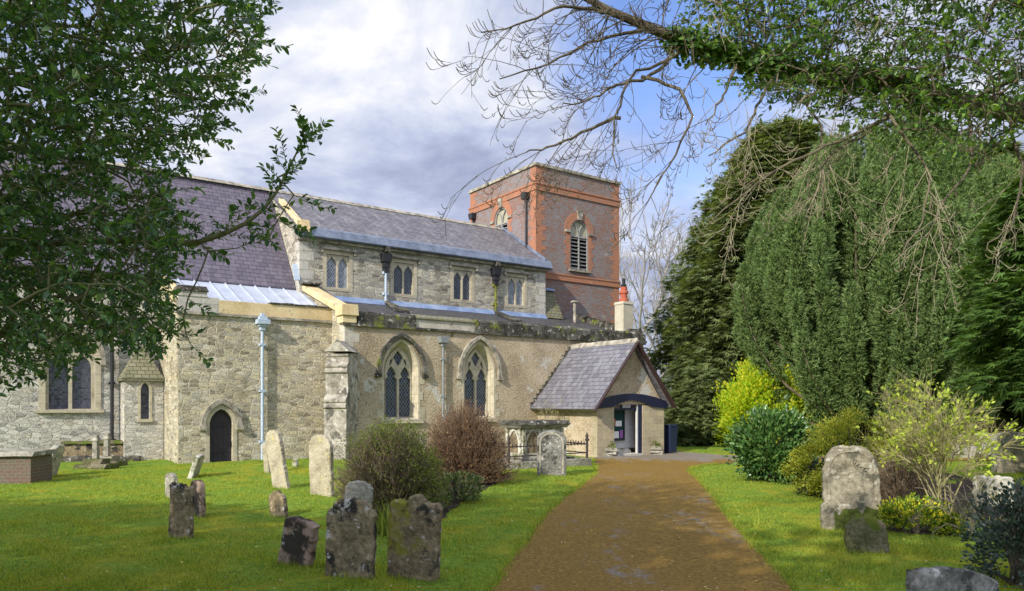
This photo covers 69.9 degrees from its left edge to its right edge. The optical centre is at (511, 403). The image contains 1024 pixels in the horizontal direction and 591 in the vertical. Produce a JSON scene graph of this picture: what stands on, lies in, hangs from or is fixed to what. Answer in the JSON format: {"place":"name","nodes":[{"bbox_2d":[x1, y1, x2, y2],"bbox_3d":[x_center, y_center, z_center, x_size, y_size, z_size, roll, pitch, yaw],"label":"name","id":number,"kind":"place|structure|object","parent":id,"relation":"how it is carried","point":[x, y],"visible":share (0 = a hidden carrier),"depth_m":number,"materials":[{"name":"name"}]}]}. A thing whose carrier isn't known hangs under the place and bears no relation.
{"place":"outdoors","nodes":[
{"label":"outdoors","id":0,"kind":"place"},
{"bbox_2d":[0,441,1023,590],"bbox_3d":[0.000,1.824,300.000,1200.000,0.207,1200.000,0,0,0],"label":"lawn","id":1,"kind":"structure","parent":0,"point":[712,449],"depth_m":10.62,"materials":[{"name":"green plant"}]},
{"bbox_2d":[0,449,56,483],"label":"table tomb","id":2,"kind":"object","parent":1,"relation":"on","point":[26,466],"visible":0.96,"depth_m":16.25,"materials":[{"name":"brick"}]},
{"bbox_2d":[51,444,64,475],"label":"headstone","id":3,"kind":"object","parent":1,"relation":"on","point":[57,458],"visible":0.38,"depth_m":18.15,"materials":[{"name":"white stone"}]},
{"bbox_2d":[73,435,118,469],"bbox_3d":[-11.456,1.435,20.204,0.900,1.111,0.655,0,0,6],"label":"grave cross","id":4,"kind":"object","parent":1,"relation":"on","point":[95,461],"visible":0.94,"depth_m":20.08,"materials":[{"name":"stone"}]},
{"bbox_2d":[60,440,140,461],"bbox_3d":[-12.913,1.626,23.157,2.400,0.940,1.315,0,0,-12],"label":"ledger tomb","id":5,"kind":"object","parent":1,"relation":"on","point":[77,451],"visible":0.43,"depth_m":22.64,"materials":[{"name":"grey stone"}]},
{"bbox_2d":[100,433,127,465],"bbox_3d":[-11.699,1.432,21.205,0.810,1.122,0.655,0,0,6],"label":"grave cross","id":6,"kind":"object","parent":1,"relation":"on","point":[107,437],"visible":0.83,"depth_m":21.13,"materials":[{"name":"stone"}]},
{"bbox_2d":[0,0,336,396],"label":"holly tree","id":7,"kind":"object","parent":1,"relation":"on","point":[122,16],"visible":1,"depth_m":4.81,"materials":[{"name":"green plant"}]},
{"bbox_2d":[165,473,177,497],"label":"headstone","id":8,"kind":"object","parent":1,"relation":"on","point":[170,478],"visible":0.45,"depth_m":13.93,"materials":[{"name":"grey stone"}]},
{"bbox_2d":[168,482,194,538],"bbox_3d":[-4.432,1.590,9.828,0.364,1.055,0.106,2,1,16],"label":"headstone","id":9,"kind":"object","parent":1,"relation":"on","point":[181,511],"visible":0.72,"depth_m":9.78,"materials":[{"name":"grey stone"}]},
{"bbox_2d":[187,454,204,478],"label":"headstone","id":10,"kind":"object","parent":1,"relation":"on","point":[195,468],"visible":0.56,"depth_m":17.54,"materials":[{"name":"white stone"}]},
{"bbox_2d":[190,480,205,516],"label":"headstone","id":11,"kind":"object","parent":1,"relation":"on","point":[200,503],"visible":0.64,"depth_m":11.48,"materials":[{"name":"stone"}]},
{"bbox_2d":[262,443,270,472],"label":"headstone","id":12,"kind":"object","parent":1,"relation":"on","point":[266,461],"visible":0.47,"depth_m":18.66,"materials":[{"name":"stone"}]},
{"bbox_2d":[265,429,290,488],"bbox_3d":[-4.974,1.339,15.586,0.449,1.601,0.120,-19,-13,29],"label":"headstone","id":13,"kind":"object","parent":1,"relation":"on","point":[276,456],"visible":0.68,"depth_m":15.55,"materials":[{"name":"stone"}]},
{"bbox_2d":[269,490,287,517],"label":"headstone","id":14,"kind":"object","parent":1,"relation":"on","point":[278,505],"visible":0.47,"depth_m":11.78,"materials":[{"name":"brown stone"}]},
{"bbox_2d":[292,458,297,466],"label":"headstone","id":15,"kind":"object","parent":1,"relation":"on","point":[294,461],"visible":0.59,"depth_m":19.79,"materials":[{"name":"white stone"}]},
{"bbox_2d":[278,516,319,566],"bbox_3d":[-2.359,1.672,8.046,0.432,0.861,0.128,14,9,21],"label":"headstone","id":16,"kind":"object","parent":1,"relation":"on","point":[299,539],"visible":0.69,"depth_m":7.96,"materials":[{"name":"stone"}]},
{"bbox_2d":[309,435,333,496],"bbox_3d":[-3.696,1.361,14.223,0.651,1.504,0.109,0,2,36],"label":"headstone","id":17,"kind":"object","parent":1,"relation":"on","point":[321,460],"visible":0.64,"depth_m":14.14,"materials":[{"name":"stone"}]},
{"bbox_2d":[0,145,676,463],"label":"church","id":18,"kind":"structure","parent":1,"relation":"on","point":[356,317],"depth_m":26.11,"materials":[{"name":"stone"}]},
{"bbox_2d":[210,409,230,461],"bbox_3d":[-8.970,1.040,22.529,0.680,1.720,0.067,0,0,-36],"label":"door","id":19,"kind":"structure","parent":18,"relation":"in","point":[220,422],"depth_m":22.55,"materials":[{"name":"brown wood"}]},
{"bbox_2d":[320,246,356,291],"bbox_3d":[-6.441,-4.935,27.127,1.360,1.570,0.290,0,0,-36],"label":"window","id":20,"kind":"structure","parent":18,"relation":"in","point":[337,269],"depth_m":27.17,"materials":[{"name":"stone"}]},
{"bbox_2d":[375,333,428,423],"bbox_3d":[-3.799,-0.845,24.841,1.960,3.050,0.500,0,0,-36],"label":"window","id":21,"kind":"structure","parent":18,"relation":"in","point":[400,378],"depth_m":24.99,"materials":[{"name":"stone"}]},
{"bbox_2d":[390,255,420,297],"bbox_3d":[-4.239,-4.935,28.701,1.360,1.570,0.290,0,0,-36],"label":"window","id":22,"kind":"structure","parent":18,"relation":"in","point":[402,277],"depth_m":28.74,"materials":[{"name":"stone"}]},
{"bbox_2d":[449,262,477,303],"bbox_3d":[-2.035,-4.935,30.279,1.360,1.570,0.290,0,0,-36],"label":"window","id":23,"kind":"structure","parent":18,"relation":"in","point":[461,282],"depth_m":30.33,"materials":[{"name":"stone"}]},
{"bbox_2d":[456,335,503,421],"bbox_3d":[-1.254,-0.885,26.663,1.960,3.130,0.500,0,0,-36],"label":"window","id":24,"kind":"structure","parent":18,"relation":"in","point":[478,380],"depth_m":26.87,"materials":[{"name":"stone"}]},
{"bbox_2d":[503,269,530,308],"bbox_3d":[0.186,-4.935,31.871,1.360,1.570,0.290,0,0,-36],"label":"window","id":25,"kind":"structure","parent":18,"relation":"in","point":[515,287],"depth_m":31.92,"materials":[{"name":"stone"}]},
{"bbox_2d":[535,398,564,419],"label":"climbing rose","id":26,"kind":"object","parent":18,"relation":"attached to","point":[546,417],"visible":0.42,"depth_m":26.75,"materials":[{"name":"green plant"}]},
{"bbox_2d":[614,410,624,440],"bbox_3d":[3.723,0.800,26.500,0.935,1.120,0.062,0,0,-36],"label":"notice board","id":27,"kind":"object","parent":18,"relation":"attached to","point":[619,425],"visible":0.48,"depth_m":26.62,"materials":[{"name":"green paint"}]},
{"bbox_2d":[325,497,377,578],"bbox_3d":[-1.663,1.540,7.567,0.533,1.126,0.128,1,-3,8],"label":"headstone","id":28,"kind":"object","parent":1,"relation":"on","point":[351,542],"visible":0.89,"depth_m":7.52,"materials":[{"name":"grey stone"}]},
{"bbox_2d":[344,480,373,506],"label":"headstone","id":29,"kind":"object","parent":1,"relation":"on","point":[362,490],"visible":0.36,"depth_m":10.11,"materials":[{"name":"grey stone"}]},
{"bbox_2d":[374,500,388,537],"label":"daffodil clump","id":30,"kind":"object","parent":1,"relation":"on","point":[382,526],"visible":0.57,"depth_m":9.95,"materials":[{"name":"green plant"}]},
{"bbox_2d":[387,494,442,580],"bbox_3d":[-1.011,1.534,7.579,0.576,1.193,0.128,3,3,16],"label":"headstone","id":31,"kind":"object","parent":1,"relation":"on","point":[414,535],"visible":0.95,"depth_m":7.51,"materials":[{"name":"grey stone"}]},
{"bbox_2d":[341,476,504,517],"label":"flower bed soil","id":32,"kind":"structure","parent":1,"relation":"on","point":[454,503],"depth_m":13.10,"materials":[{"name":"brown soil"}]},
{"bbox_2d":[326,414,453,514],"bbox_3d":[-2.056,1.056,12.292,2.159,1.739,2.271,0,0,0],"label":"twiggy bush","id":33,"kind":"object","parent":32,"relation":"on","point":[388,464],"visible":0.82,"depth_m":11.87,"materials":[{"name":"green plant"}]},
{"bbox_2d":[439,468,484,502],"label":"variegated shrub","id":34,"kind":"object","parent":32,"relation":"on","point":[461,495],"visible":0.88,"depth_m":13.24,"materials":[{"name":"green plant"}]},
{"bbox_2d":[422,395,522,485],"bbox_3d":[-1.033,0.910,16.572,2.518,2.171,2.127,0,0,17],"label":"twiggy bush","id":35,"kind":"object","parent":32,"relation":"on","point":[463,443],"visible":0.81,"depth_m":16.23,"materials":[{"name":"red plant"}]},
{"bbox_2d":[0,472,978,590],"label":"fallen leaves","id":36,"kind":"object","parent":1,"relation":"on","point":[442,539],"visible":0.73,"depth_m":8.58,"materials":[{"name":"brown plant"}]},
{"bbox_2d":[498,419,570,461],"bbox_3d":[0.658,1.257,21.160,1.795,1.547,1.096,0,0,-36],"label":"chest tomb","id":37,"kind":"object","parent":1,"relation":"on","point":[521,432],"visible":0.54,"depth_m":20.65,"materials":[{"name":"white stone"}]},
{"bbox_2d":[497,433,591,468],"bbox_3d":[0.615,1.431,21.220,3.000,1.150,1.703,0,0,-36],"label":"grave railing","id":38,"kind":"object","parent":1,"relation":"on","point":[577,461],"visible":0.34,"depth_m":20.93,"materials":[{"name":"grey metal"}]},
{"bbox_2d":[537,430,566,475],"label":"headstone","id":39,"kind":"object","parent":1,"relation":"on","point":[551,452],"visible":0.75,"depth_m":18.18,"materials":[{"name":"grey stone"}]},
{"bbox_2d":[612,158,706,358],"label":"bare tree","id":40,"kind":"object","parent":1,"relation":"on","point":[667,223],"visible":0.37,"depth_m":72.08,"materials":[{"name":"grey plant"}]},
{"bbox_2d":[619,214,712,379],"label":"bare tree","id":41,"kind":"object","parent":1,"relation":"on","point":[640,281],"visible":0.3,"depth_m":81.54,"materials":[{"name":"grey plant"}]},
{"bbox_2d":[664,362,736,446],"bbox_3d":[8.726,0.402,32.468,4.757,4.468,5.005,0,0,0],"label":"round yew","id":42,"kind":"object","parent":1,"relation":"on","point":[693,411],"visible":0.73,"depth_m":31.53,"materials":[{"name":"green plant"}]},
{"bbox_2d":[426,0,1023,337],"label":"overhanging tree","id":43,"kind":"object","parent":1,"relation":"on","point":[909,86],"visible":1,"depth_m":7.74,"materials":[{"name":"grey plant"}]},
{"bbox_2d":[637,114,833,438],"bbox_3d":[15.069,-5.978,40.981,17.036,19.694,16.845,0,0,0],"label":"dark conifer","id":44,"kind":"object","parent":1,"relation":"on","point":[700,309],"visible":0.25,"depth_m":38.64,"materials":[{"name":"green plant"}]},
{"bbox_2d":[709,358,816,446],"bbox_3d":[10.357,-0.122,30.437,4.343,4.156,4.116,0,0,0],"label":"golden shrub","id":45,"kind":"object","parent":1,"relation":"on","point":[744,394],"visible":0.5,"depth_m":29.52,"materials":[{"name":"yellow plant"}]},
{"bbox_2d":[721,394,819,484],"bbox_3d":[6.100,0.844,16.942,2.224,2.090,2.173,0,0,34],"label":"laurel bush","id":46,"kind":"object","parent":1,"relation":"on","point":[756,447],"visible":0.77,"depth_m":16.57,"materials":[{"name":"green plant"}]},
{"bbox_2d":[816,131,843,146],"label":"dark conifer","id":47,"kind":"object","parent":1,"relation":"on","point":[817,133],"depth_m":49.06,"materials":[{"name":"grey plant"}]},
{"bbox_2d":[820,445,885,529],"bbox_3d":[4.886,1.375,10.552,0.863,1.542,0.160,-2,-3,14],"label":"headstone","id":48,"kind":"object","parent":1,"relation":"on","point":[850,482],"visible":0.71,"depth_m":10.52,"materials":[{"name":"grey stone"}]},
{"bbox_2d":[844,516,889,552],"bbox_3d":[4.293,1.744,8.868,0.494,0.748,0.136,-2,-8,8],"label":"headstone","id":49,"kind":"object","parent":1,"relation":"on","point":[865,532],"visible":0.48,"depth_m":8.83,"materials":[{"name":"stone"}]},
{"bbox_2d":[729,100,1023,448],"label":"columnar yew","id":50,"kind":"object","parent":1,"relation":"on","point":[822,300],"visible":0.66,"depth_m":25.82,"materials":[{"name":"green plant"}]},
{"bbox_2d":[905,566,998,590],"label":"headstone","id":51,"kind":"object","parent":1,"relation":"on","point":[939,578],"visible":1,"depth_m":5.83,"materials":[{"name":"grey stone"}]},
{"bbox_2d":[886,472,1023,536],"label":"border soil","id":52,"kind":"structure","parent":1,"relation":"on","point":[966,482],"depth_m":13.54,"materials":[{"name":"brown soil"}]},
{"bbox_2d":[795,453,824,495],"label":"dark shrub","id":53,"kind":"object","parent":52,"relation":"on","point":[810,467],"visible":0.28,"depth_m":14.23,"materials":[{"name":"green plant"}]},
{"bbox_2d":[775,404,933,496],"bbox_3d":[6.554,0.927,13.943,3.008,1.876,2.028,0,0,0],"label":"clipped bush","id":54,"kind":"object","parent":52,"relation":"on","point":[825,445],"visible":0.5,"depth_m":13.84,"materials":[{"name":"green plant"}]},
{"bbox_2d":[874,443,950,506],"bbox_3d":[6.677,1.242,12.680,1.710,1.200,1.416,0,0,0],"label":"bare bush","id":55,"kind":"object","parent":52,"relation":"on","point":[901,482],"visible":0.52,"depth_m":12.49,"materials":[{"name":"red plant"}]},
{"bbox_2d":[873,492,955,534],"bbox_3d":[5.596,1.560,10.223,1.101,0.648,0.774,0,0,18],"label":"yellow shrub","id":56,"kind":"object","parent":52,"relation":"on","point":[902,509],"visible":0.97,"depth_m":10.16,"materials":[{"name":"green plant"}]},
{"bbox_2d":[853,357,1023,513],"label":"branching shrub","id":57,"kind":"object","parent":52,"relation":"on","point":[915,435],"visible":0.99,"depth_m":10.42,"materials":[{"name":"green plant"}]},
{"bbox_2d":[939,512,966,535],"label":"yellow shrub","id":58,"kind":"object","parent":52,"relation":"on","point":[950,529],"visible":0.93,"depth_m":9.95,"materials":[{"name":"green plant"}]},
{"bbox_2d":[914,466,1002,538],"bbox_3d":[6.025,1.323,9.905,1.030,1.003,0.872,0,0,0],"label":"bare shrub","id":59,"kind":"object","parent":52,"relation":"on","point":[956,509],"visible":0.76,"depth_m":9.91,"materials":[{"name":"brown plant"}]},
{"bbox_2d":[951,435,976,457],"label":"headstone","id":60,"kind":"object","parent":1,"relation":"on","point":[972,449],"visible":0.11,"depth_m":24.23,"materials":[{"name":"grey stone"}]},
{"bbox_2d":[921,138,1023,439],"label":"dark yew","id":61,"kind":"object","parent":1,"relation":"on","point":[1009,414],"visible":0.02,"depth_m":30.53,"materials":[{"name":"green plant"}]},
{"bbox_2d":[928,167,1023,411],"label":"bright conifer","id":62,"kind":"object","parent":1,"relation":"on","point":[999,334],"visible":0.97,"depth_m":17.37,"materials":[{"name":"green plant"}]},
{"bbox_2d":[976,433,997,455],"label":"headstone","id":63,"kind":"object","parent":1,"relation":"on","point":[995,438],"visible":0.12,"depth_m":24.96,"materials":[{"name":"white stone"}]},
{"bbox_2d":[958,477,1023,588],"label":"grey shrub","id":64,"kind":"object","parent":1,"relation":"on","point":[1014,541],"visible":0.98,"depth_m":7.19,"materials":[{"name":"blue plant"}]},
{"bbox_2d":[972,475,1014,506],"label":"headstone","id":65,"kind":"object","parent":1,"relation":"on","point":[1005,479],"visible":0.2,"depth_m":12.61,"materials":[{"name":"white stone"}]},
{"bbox_2d":[991,456,996,472],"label":"headstone","id":66,"kind":"object","parent":1,"relation":"on","point":[994,467],"visible":0.15,"depth_m":19.14,"materials":[{"name":"grey stone"}]},
{"bbox_2d":[997,431,1023,473],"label":"headstone","id":67,"kind":"object","parent":1,"relation":"on","point":[1004,466],"visible":0.56,"depth_m":18.95,"materials":[{"name":"stone"}]},
{"bbox_2d":[0,0,1023,389],"label":"sky","id":68,"kind":"structure","parent":0,"point":[361,66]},
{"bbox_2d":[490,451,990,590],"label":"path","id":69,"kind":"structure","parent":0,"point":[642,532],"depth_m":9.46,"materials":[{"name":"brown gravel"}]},
{"bbox_2d":[605,441,618,455],"bbox_3d":[3.460,1.591,25.778,0.638,0.601,0.559,0,0,0],"label":"stone planter","id":70,"kind":"object","parent":69,"relation":"on","point":[612,451],"visible":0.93,"depth_m":25.64,"materials":[{"name":"grey stone"}]},
{"bbox_2d":[650,440,662,453],"bbox_3d":[5.293,1.622,27.072,0.578,0.601,0.518,0,0,10],"label":"stone planter","id":71,"kind":"object","parent":69,"relation":"on","point":[655,449],"visible":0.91,"depth_m":26.91,"materials":[{"name":"grey stone"}]},
{"bbox_2d":[664,424,677,451],"bbox_3d":[5.944,1.365,27.980,0.468,1.090,0.672,0,0,-36],"label":"wheelie bin","id":72,"kind":"object","parent":69,"relation":"on","point":[670,437],"visible":0.66,"depth_m":27.73,"materials":[{"name":"blue plastic"}]}
]}

